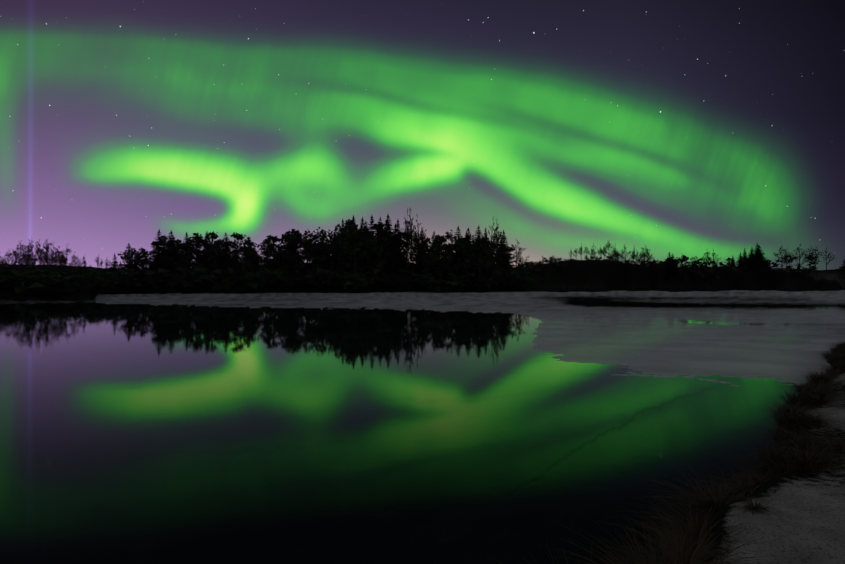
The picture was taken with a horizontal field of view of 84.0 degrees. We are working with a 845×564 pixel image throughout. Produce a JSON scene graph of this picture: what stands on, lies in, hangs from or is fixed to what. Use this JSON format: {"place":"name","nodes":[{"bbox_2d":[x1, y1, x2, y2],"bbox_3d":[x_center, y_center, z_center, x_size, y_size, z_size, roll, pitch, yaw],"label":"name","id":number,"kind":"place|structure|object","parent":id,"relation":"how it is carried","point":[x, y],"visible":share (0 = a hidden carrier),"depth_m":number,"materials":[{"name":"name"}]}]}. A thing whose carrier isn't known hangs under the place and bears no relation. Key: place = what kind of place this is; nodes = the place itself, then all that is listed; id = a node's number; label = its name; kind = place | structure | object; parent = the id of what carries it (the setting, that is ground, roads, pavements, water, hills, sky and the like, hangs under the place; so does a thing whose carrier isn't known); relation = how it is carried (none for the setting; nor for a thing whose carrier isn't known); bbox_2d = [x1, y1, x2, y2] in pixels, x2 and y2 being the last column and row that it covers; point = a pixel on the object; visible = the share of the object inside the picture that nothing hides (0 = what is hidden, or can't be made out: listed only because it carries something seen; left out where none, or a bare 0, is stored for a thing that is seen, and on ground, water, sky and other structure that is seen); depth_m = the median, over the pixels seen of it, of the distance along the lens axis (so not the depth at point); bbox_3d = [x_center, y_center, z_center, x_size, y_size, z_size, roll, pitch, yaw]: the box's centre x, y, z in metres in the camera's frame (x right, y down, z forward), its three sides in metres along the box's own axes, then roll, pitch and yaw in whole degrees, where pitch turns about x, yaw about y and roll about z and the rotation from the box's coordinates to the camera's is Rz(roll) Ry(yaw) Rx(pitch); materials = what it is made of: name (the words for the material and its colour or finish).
{"place":"outdoors","nodes":[
{"label":"outdoors","id":0,"kind":"place"},
{"bbox_2d":[283,240,305,272],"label":"pine","id":1,"kind":"object","parent":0,"point":[292,248],"visible":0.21,"depth_m":114.47,"materials":[{"name":"black plant"}]},
{"bbox_2d":[0,0,844,269],"bbox_3d":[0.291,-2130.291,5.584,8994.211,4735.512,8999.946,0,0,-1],"label":"sky","id":2,"kind":"structure","parent":0,"point":[548,129],"depth_m":3846.86,"materials":[{"name":"green"}]},
{"bbox_2d":[0,290,844,563],"bbox_3d":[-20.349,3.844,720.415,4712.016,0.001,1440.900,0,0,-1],"label":"lake","id":3,"kind":"structure","parent":0,"point":[423,427],"depth_m":6.80,"materials":[{"name":"liquid"}]},
{"bbox_2d":[0,260,844,563],"bbox_3d":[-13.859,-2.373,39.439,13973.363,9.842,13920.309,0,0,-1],"label":"ground","id":4,"kind":"structure","parent":0,"point":[806,524],"depth_m":5.15,"materials":[{"name":"snow"}]},
{"bbox_2d":[1,250,16,270],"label":"birch","id":5,"kind":"object","parent":4,"relation":"on","point":[8,257],"visible":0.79,"depth_m":78.93,"materials":[{"name":"black plant"}]},
{"bbox_2d":[0,264,43,290],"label":"shrub","id":6,"kind":"object","parent":4,"relation":"on","point":[9,287],"visible":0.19,"depth_m":64.41,"materials":[{"name":"black plant"}]},
{"bbox_2d":[9,241,38,267],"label":"birch","id":7,"kind":"object","parent":4,"relation":"on","point":[20,248],"visible":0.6,"depth_m":83.59,"materials":[{"name":"black plant"}]},
{"bbox_2d":[0,265,52,275],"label":"shrub","id":8,"kind":"object","parent":4,"relation":"on","point":[14,270],"visible":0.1,"depth_m":72.91,"materials":[{"name":"black plant"}]},
{"bbox_2d":[15,238,40,269],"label":"birch","id":9,"kind":"object","parent":4,"relation":"on","point":[25,260],"visible":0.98,"depth_m":74.87,"materials":[{"name":"black plant"}]},
{"bbox_2d":[16,241,46,269],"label":"birch","id":10,"kind":"object","parent":4,"relation":"on","point":[31,258],"visible":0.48,"depth_m":81.16,"materials":[{"name":"black plant"}]},
{"bbox_2d":[23,240,50,271],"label":"birch","id":11,"kind":"object","parent":4,"relation":"on","point":[40,257],"visible":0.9,"depth_m":78.84,"materials":[{"name":"black plant"}]},
{"bbox_2d":[0,265,80,293],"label":"shrub","id":12,"kind":"object","parent":4,"relation":"on","point":[32,282],"visible":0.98,"depth_m":59.29,"materials":[{"name":"black plant"}]},
{"bbox_2d":[39,240,57,268],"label":"birch","id":13,"kind":"object","parent":4,"relation":"on","point":[43,248],"visible":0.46,"depth_m":91.75,"materials":[{"name":"black plant"}]},
{"bbox_2d":[45,246,66,271],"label":"birch","id":14,"kind":"object","parent":4,"relation":"on","point":[64,262],"visible":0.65,"depth_m":87.94,"materials":[{"name":"black plant"}]},
{"bbox_2d":[48,242,64,271],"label":"birch","id":15,"kind":"object","parent":4,"relation":"on","point":[58,259],"visible":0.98,"depth_m":82.50,"materials":[{"name":"black plant"}]},
{"bbox_2d":[62,252,82,272],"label":"birch","id":16,"kind":"object","parent":4,"relation":"on","point":[72,264],"visible":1,"depth_m":80.63,"materials":[{"name":"black plant"}]},
{"bbox_2d":[61,243,83,269],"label":"birch","id":17,"kind":"object","parent":4,"relation":"on","point":[68,251],"visible":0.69,"depth_m":92.73,"materials":[{"name":"black plant"}]},
{"bbox_2d":[105,254,124,289],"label":"spruce","id":18,"kind":"object","parent":4,"relation":"on","point":[116,265],"visible":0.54,"depth_m":85.96,"materials":[{"name":"black plant"}]},
{"bbox_2d":[119,243,136,270],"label":"spruce","id":19,"kind":"object","parent":4,"relation":"on","point":[127,259],"visible":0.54,"depth_m":98.99,"materials":[{"name":"black plant"}]},
{"bbox_2d":[129,259,149,269],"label":"pine","id":20,"kind":"object","parent":4,"relation":"on","point":[136,261],"visible":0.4,"depth_m":99.25,"materials":[{"name":"black plant"}]},
{"bbox_2d":[131,248,152,267],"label":"pine","id":21,"kind":"object","parent":4,"relation":"on","point":[137,255],"visible":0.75,"depth_m":98.97,"materials":[{"name":"black plant"}]},
{"bbox_2d":[141,240,177,268],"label":"pine","id":22,"kind":"object","parent":4,"relation":"on","point":[170,249],"visible":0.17,"depth_m":102.85,"materials":[{"name":"black plant"}]},
{"bbox_2d":[146,230,178,288],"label":"spruce","id":23,"kind":"object","parent":4,"relation":"on","point":[159,259],"visible":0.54,"depth_m":98.79,"materials":[{"name":"black plant"}]},
{"bbox_2d":[165,230,182,290],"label":"spruce","id":24,"kind":"object","parent":4,"relation":"on","point":[172,246],"visible":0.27,"depth_m":105.14,"materials":[{"name":"black plant"}]},
{"bbox_2d":[166,243,198,287],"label":"pine","id":25,"kind":"object","parent":4,"relation":"on","point":[182,246],"visible":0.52,"depth_m":106.24,"materials":[{"name":"black plant"}]},
{"bbox_2d":[179,232,193,268],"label":"spruce","id":26,"kind":"object","parent":4,"relation":"on","point":[188,247],"visible":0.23,"depth_m":109.23,"materials":[{"name":"black plant"}]},
{"bbox_2d":[179,248,202,272],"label":"pine","id":27,"kind":"object","parent":4,"relation":"on","point":[189,256],"visible":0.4,"depth_m":99.94,"materials":[{"name":"black plant"}]},
{"bbox_2d":[186,232,209,265],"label":"pine","id":28,"kind":"object","parent":4,"relation":"on","point":[199,240],"visible":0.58,"depth_m":101.78,"materials":[{"name":"black plant"}]},
{"bbox_2d":[194,232,217,288],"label":"spruce","id":29,"kind":"object","parent":4,"relation":"on","point":[205,257],"visible":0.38,"depth_m":98.43,"materials":[{"name":"black plant"}]},
{"bbox_2d":[192,243,220,272],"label":"pine","id":30,"kind":"object","parent":4,"relation":"on","point":[198,251],"visible":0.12,"depth_m":100.38,"materials":[{"name":"black plant"}]},
{"bbox_2d":[199,231,224,262],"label":"pine","id":31,"kind":"object","parent":4,"relation":"on","point":[212,236],"visible":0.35,"depth_m":104.88,"materials":[{"name":"black plant"}]},
{"bbox_2d":[197,244,228,269],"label":"pine","id":32,"kind":"object","parent":4,"relation":"on","point":[219,253],"visible":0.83,"depth_m":96.95,"materials":[{"name":"black plant"}]},
{"bbox_2d":[209,233,238,287],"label":"spruce","id":33,"kind":"object","parent":4,"relation":"on","point":[226,247],"visible":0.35,"depth_m":98.75,"materials":[{"name":"black plant"}]},
{"bbox_2d":[219,232,254,268],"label":"tree","id":34,"kind":"object","parent":4,"relation":"on","point":[237,236],"visible":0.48,"depth_m":99.38,"materials":[{"name":"black plant"}]},
{"bbox_2d":[231,234,260,270],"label":"pine","id":35,"kind":"object","parent":4,"relation":"on","point":[244,251],"visible":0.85,"depth_m":96.81,"materials":[{"name":"black plant"}]},
{"bbox_2d":[243,248,264,289],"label":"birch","id":36,"kind":"object","parent":4,"relation":"on","point":[259,259],"visible":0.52,"depth_m":101.16,"materials":[{"name":"black plant"}]},
{"bbox_2d":[258,239,276,259],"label":"pine","id":37,"kind":"object","parent":4,"relation":"on","point":[264,243],"visible":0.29,"depth_m":112.97,"materials":[{"name":"black plant"}]},
{"bbox_2d":[258,257,282,289],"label":"pine","id":38,"kind":"object","parent":4,"relation":"on","point":[268,267],"visible":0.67,"depth_m":101.90,"materials":[{"name":"black plant"}]},
{"bbox_2d":[259,235,289,269],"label":"pine","id":39,"kind":"object","parent":4,"relation":"on","point":[274,239],"visible":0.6,"depth_m":106.01,"materials":[{"name":"black plant"}]},
{"bbox_2d":[260,247,296,274],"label":"pine","id":40,"kind":"object","parent":4,"relation":"on","point":[270,253],"visible":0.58,"depth_m":103.93,"materials":[{"name":"black plant"}]},
{"bbox_2d":[271,231,299,268],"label":"pine","id":41,"kind":"object","parent":4,"relation":"on","point":[287,235],"visible":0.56,"depth_m":110.08,"materials":[{"name":"black plant"}]},
{"bbox_2d":[284,229,309,286],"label":"pine","id":42,"kind":"object","parent":4,"relation":"on","point":[297,233],"visible":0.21,"depth_m":114.93,"materials":[{"name":"black plant"}]},
{"bbox_2d":[288,229,319,288],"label":"pine","id":43,"kind":"object","parent":4,"relation":"on","point":[303,243],"visible":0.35,"depth_m":110.63,"materials":[{"name":"black plant"}]},
{"bbox_2d":[302,245,323,270],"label":"pine","id":44,"kind":"object","parent":4,"relation":"on","point":[306,252],"visible":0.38,"depth_m":106.06,"materials":[{"name":"black plant"}]},
{"bbox_2d":[299,245,328,270],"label":"pine","id":45,"kind":"object","parent":4,"relation":"on","point":[314,256],"visible":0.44,"depth_m":104.84,"materials":[{"name":"black plant"}]},
{"bbox_2d":[300,227,334,268],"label":"tree","id":46,"kind":"object","parent":4,"relation":"on","point":[317,235],"visible":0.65,"depth_m":105.28,"materials":[{"name":"black plant"}]},
{"bbox_2d":[312,229,345,268],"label":"tree","id":47,"kind":"object","parent":4,"relation":"on","point":[330,235],"visible":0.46,"depth_m":103.66,"materials":[{"name":"black plant"}]},
{"bbox_2d":[324,226,345,288],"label":"spruce","id":48,"kind":"object","parent":4,"relation":"on","point":[335,230],"visible":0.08,"depth_m":106.21,"materials":[{"name":"black plant"}]},
{"bbox_2d":[331,219,357,248],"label":"pine","id":49,"kind":"object","parent":4,"relation":"on","point":[348,223],"visible":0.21,"depth_m":109.24,"materials":[{"name":"black plant"}]},
{"bbox_2d":[334,223,367,286],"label":"pine","id":50,"kind":"object","parent":4,"relation":"on","point":[354,249],"visible":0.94,"depth_m":96.15,"materials":[{"name":"black plant"}]},
{"bbox_2d":[338,215,363,288],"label":"spruce","id":51,"kind":"object","parent":4,"relation":"on","point":[351,268],"visible":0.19,"depth_m":99.68,"materials":[{"name":"black plant"}]},
{"bbox_2d":[346,229,381,269],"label":"tree","id":52,"kind":"object","parent":4,"relation":"on","point":[369,245],"visible":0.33,"depth_m":100.48,"materials":[{"name":"black plant"}]},
{"bbox_2d":[357,216,379,287],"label":"spruce","id":53,"kind":"object","parent":4,"relation":"on","point":[362,226],"visible":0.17,"depth_m":102.58,"materials":[{"name":"black plant"}]},
{"bbox_2d":[356,226,382,259],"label":"pine","id":54,"kind":"object","parent":4,"relation":"on","point":[377,254],"visible":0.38,"depth_m":101.79,"materials":[{"name":"black plant"}]},
{"bbox_2d":[366,215,387,288],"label":"spruce","id":55,"kind":"object","parent":4,"relation":"on","point":[373,256],"visible":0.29,"depth_m":106.09,"materials":[{"name":"black plant"}]},
{"bbox_2d":[376,217,387,271],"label":"spruce","id":56,"kind":"object","parent":4,"relation":"on","point":[380,227],"visible":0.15,"depth_m":117.28,"materials":[{"name":"black plant"}]},
{"bbox_2d":[384,214,394,266],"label":"spruce","id":57,"kind":"object","parent":4,"relation":"on","point":[388,224],"visible":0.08,"depth_m":120.95,"materials":[{"name":"black plant"}]},
{"bbox_2d":[376,229,409,269],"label":"tree","id":58,"kind":"object","parent":4,"relation":"on","point":[389,244],"visible":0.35,"depth_m":113.27,"materials":[{"name":"black plant"}]},
{"bbox_2d":[383,223,406,271],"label":"spruce","id":59,"kind":"object","parent":4,"relation":"on","point":[393,250],"visible":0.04,"depth_m":113.81,"materials":[{"name":"black plant"}]},
{"bbox_2d":[383,219,410,279],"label":"spruce","id":60,"kind":"object","parent":4,"relation":"on","point":[397,261],"visible":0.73,"depth_m":111.96,"materials":[{"name":"black plant"}]},
{"bbox_2d":[401,210,416,268],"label":"poplar","id":61,"kind":"object","parent":4,"relation":"on","point":[406,225],"visible":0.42,"depth_m":117.48,"materials":[{"name":"black plant"}]},
{"bbox_2d":[399,230,418,266],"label":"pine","id":62,"kind":"object","parent":4,"relation":"on","point":[403,243],"visible":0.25,"depth_m":115.99,"materials":[{"name":"black plant"}]},
{"bbox_2d":[399,208,427,288],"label":"tree","id":63,"kind":"object","parent":4,"relation":"on","point":[417,240],"visible":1,"depth_m":113.21,"materials":[{"name":"black plant"}]},
{"bbox_2d":[408,230,429,273],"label":"spruce","id":64,"kind":"object","parent":4,"relation":"on","point":[418,264],"visible":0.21,"depth_m":120.22,"materials":[{"name":"black plant"}]},
{"bbox_2d":[417,232,443,288],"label":"spruce","id":65,"kind":"object","parent":4,"relation":"on","point":[431,244],"visible":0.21,"depth_m":110.31,"materials":[{"name":"black plant"}]},
{"bbox_2d":[424,249,453,285],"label":"pine","id":66,"kind":"object","parent":4,"relation":"on","point":[438,274],"visible":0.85,"depth_m":100.71,"materials":[{"name":"black plant"}]},
{"bbox_2d":[423,240,454,271],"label":"pine","id":67,"kind":"object","parent":4,"relation":"on","point":[434,242],"visible":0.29,"depth_m":107.13,"materials":[{"name":"black plant"}]},
{"bbox_2d":[427,234,454,288],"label":"pine","id":68,"kind":"object","parent":4,"relation":"on","point":[440,245],"visible":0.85,"depth_m":100.17,"materials":[{"name":"black plant"}]},
{"bbox_2d":[434,230,459,270],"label":"pine","id":69,"kind":"object","parent":4,"relation":"on","point":[450,236],"visible":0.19,"depth_m":113.57,"materials":[{"name":"black plant"}]},
{"bbox_2d":[438,245,461,288],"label":"pine","id":70,"kind":"object","parent":4,"relation":"on","point":[448,248],"visible":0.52,"depth_m":101.75,"materials":[{"name":"black plant"}]},
{"bbox_2d":[447,226,462,287],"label":"spruce","id":71,"kind":"object","parent":4,"relation":"on","point":[455,253],"visible":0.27,"depth_m":109.89,"materials":[{"name":"black plant"}]},
{"bbox_2d":[435,276,477,289],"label":"shrub","id":72,"kind":"object","parent":4,"relation":"on","point":[459,283],"visible":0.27,"depth_m":101.27,"materials":[{"name":"black plant"}]},
{"bbox_2d":[431,268,485,288],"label":"shrub","id":73,"kind":"object","parent":4,"relation":"on","point":[446,274],"visible":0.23,"depth_m":102.95,"materials":[{"name":"black plant"}]},
{"bbox_2d":[450,237,477,289],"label":"pine","id":74,"kind":"object","parent":4,"relation":"on","point":[461,241],"visible":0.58,"depth_m":103.20,"materials":[{"name":"black plant"}]},
{"bbox_2d":[456,228,474,274],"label":"spruce","id":75,"kind":"object","parent":4,"relation":"on","point":[468,237],"visible":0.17,"depth_m":108.60,"materials":[{"name":"black plant"}]},
{"bbox_2d":[462,236,493,288],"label":"pine","id":76,"kind":"object","parent":4,"relation":"on","point":[484,260],"visible":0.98,"depth_m":99.14,"materials":[{"name":"black plant"}]},
{"bbox_2d":[463,225,498,290],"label":"spruce","id":77,"kind":"object","parent":4,"relation":"on","point":[482,256],"visible":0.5,"depth_m":102.71,"materials":[{"name":"black plant"}]},
{"bbox_2d":[476,236,502,271],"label":"pine","id":78,"kind":"object","parent":4,"relation":"on","point":[493,244],"visible":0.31,"depth_m":106.39,"materials":[{"name":"black plant"}]},
{"bbox_2d":[482,217,504,265],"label":"tree","id":79,"kind":"object","parent":4,"relation":"on","point":[495,238],"visible":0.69,"depth_m":113.51,"materials":[{"name":"black plant"}]},
{"bbox_2d":[488,223,503,269],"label":"tree","id":80,"kind":"object","parent":4,"relation":"on","point":[498,232],"visible":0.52,"depth_m":117.65,"materials":[{"name":"black plant"}]},
{"bbox_2d":[498,230,515,270],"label":"spruce","id":81,"kind":"object","parent":4,"relation":"on","point":[504,240],"visible":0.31,"depth_m":128.04,"materials":[{"name":"black plant"}]},
{"bbox_2d":[498,246,522,287],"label":"pine","id":82,"kind":"object","parent":4,"relation":"on","point":[509,249],"visible":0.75,"depth_m":115.99,"materials":[{"name":"black plant"}]},
{"bbox_2d":[506,242,528,273],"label":"birch","id":83,"kind":"object","parent":4,"relation":"on","point":[519,256],"visible":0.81,"depth_m":119.71,"materials":[{"name":"black plant"}]},
{"bbox_2d":[549,260,569,269],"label":"shrub","id":84,"kind":"object","parent":4,"relation":"on","point":[557,266],"visible":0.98,"depth_m":136.01,"materials":[{"name":"black plant"}]},
{"bbox_2d":[597,240,628,260],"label":"birch","id":85,"kind":"object","parent":4,"relation":"on","point":[608,246],"visible":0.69,"depth_m":168.65,"materials":[{"name":"black plant"}]},
{"bbox_2d":[620,245,634,262],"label":"birch","id":86,"kind":"object","parent":4,"relation":"on","point":[623,252],"visible":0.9,"depth_m":169.69,"materials":[{"name":"black plant"}]},
{"bbox_2d":[659,252,676,275],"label":"spruce","id":87,"kind":"object","parent":4,"relation":"on","point":[668,260],"visible":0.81,"depth_m":131.93,"materials":[{"name":"black plant"}]},
{"bbox_2d":[493,340,844,563],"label":"grass tussocks","id":88,"kind":"object","parent":4,"relation":"on","point":[694,540],"depth_m":3.97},
{"bbox_2d":[666,253,681,276],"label":"spruce","id":89,"kind":"object","parent":4,"relation":"on","point":[676,268],"visible":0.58,"depth_m":131.37,"materials":[{"name":"black plant"}]},
{"bbox_2d":[675,255,692,280],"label":"pine","id":90,"kind":"object","parent":4,"relation":"on","point":[685,258],"visible":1,"depth_m":126.73,"materials":[{"name":"black plant"}]},
{"bbox_2d":[684,256,706,274],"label":"pine","id":91,"kind":"object","parent":4,"relation":"on","point":[698,260],"visible":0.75,"depth_m":140.09,"materials":[{"name":"black plant"}]},
{"bbox_2d":[679,260,712,273],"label":"shrub","id":92,"kind":"object","parent":4,"relation":"on","point":[691,270],"visible":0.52,"depth_m":141.79,"materials":[{"name":"black plant"}]},
{"bbox_2d":[693,262,726,280],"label":"shrub","id":93,"kind":"object","parent":4,"relation":"on","point":[711,274],"visible":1,"depth_m":130.73,"materials":[{"name":"black plant"}]},
{"bbox_2d":[702,250,720,277],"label":"birch","id":94,"kind":"object","parent":4,"relation":"on","point":[713,254],"visible":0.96,"depth_m":136.47,"materials":[{"name":"black plant"}]},
{"bbox_2d":[711,261,732,270],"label":"shrub","id":95,"kind":"object","parent":4,"relation":"on","point":[721,265],"visible":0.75,"depth_m":146.36,"materials":[{"name":"black plant"}]},
{"bbox_2d":[734,252,745,267],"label":"spruce","id":96,"kind":"object","parent":4,"relation":"on","point":[739,262],"visible":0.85,"depth_m":153.25,"materials":[{"name":"black plant"}]},
{"bbox_2d":[740,248,762,270],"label":"spruce","id":97,"kind":"object","parent":4,"relation":"on","point":[751,261],"visible":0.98,"depth_m":147.02,"materials":[{"name":"black plant"}]},
{"bbox_2d":[755,245,771,268],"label":"spruce","id":98,"kind":"object","parent":4,"relation":"on","point":[758,255],"visible":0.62,"depth_m":150.38,"materials":[{"name":"black plant"}]},
{"bbox_2d":[764,257,782,268],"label":"shrub","id":99,"kind":"object","parent":4,"relation":"on","point":[769,263],"visible":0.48,"depth_m":149.79,"materials":[{"name":"black plant"}]},
{"bbox_2d":[773,246,792,271],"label":"birch","id":100,"kind":"object","parent":4,"relation":"on","point":[781,256],"visible":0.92,"depth_m":143.30,"materials":[{"name":"black plant"}]},
{"bbox_2d":[776,255,800,274],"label":"pine","id":101,"kind":"object","parent":4,"relation":"on","point":[787,260],"visible":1,"depth_m":138.00,"materials":[{"name":"black plant"}]},
{"bbox_2d":[786,265,816,275],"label":"shrub","id":102,"kind":"object","parent":4,"relation":"on","point":[803,270],"visible":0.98,"depth_m":137.29,"materials":[{"name":"black plant"}]},
{"bbox_2d":[791,244,811,270],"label":"birch","id":103,"kind":"object","parent":4,"relation":"on","point":[802,253],"visible":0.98,"depth_m":139.97,"materials":[{"name":"black plant"}]},
{"bbox_2d":[806,255,818,273],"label":"pine","id":104,"kind":"object","parent":4,"relation":"on","point":[813,263],"visible":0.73,"depth_m":141.33,"materials":[{"name":"black plant"}]},
{"bbox_2d":[821,248,836,270],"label":"birch","id":105,"kind":"object","parent":4,"relation":"on","point":[826,257],"visible":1,"depth_m":151.39,"materials":[{"name":"black plant"}]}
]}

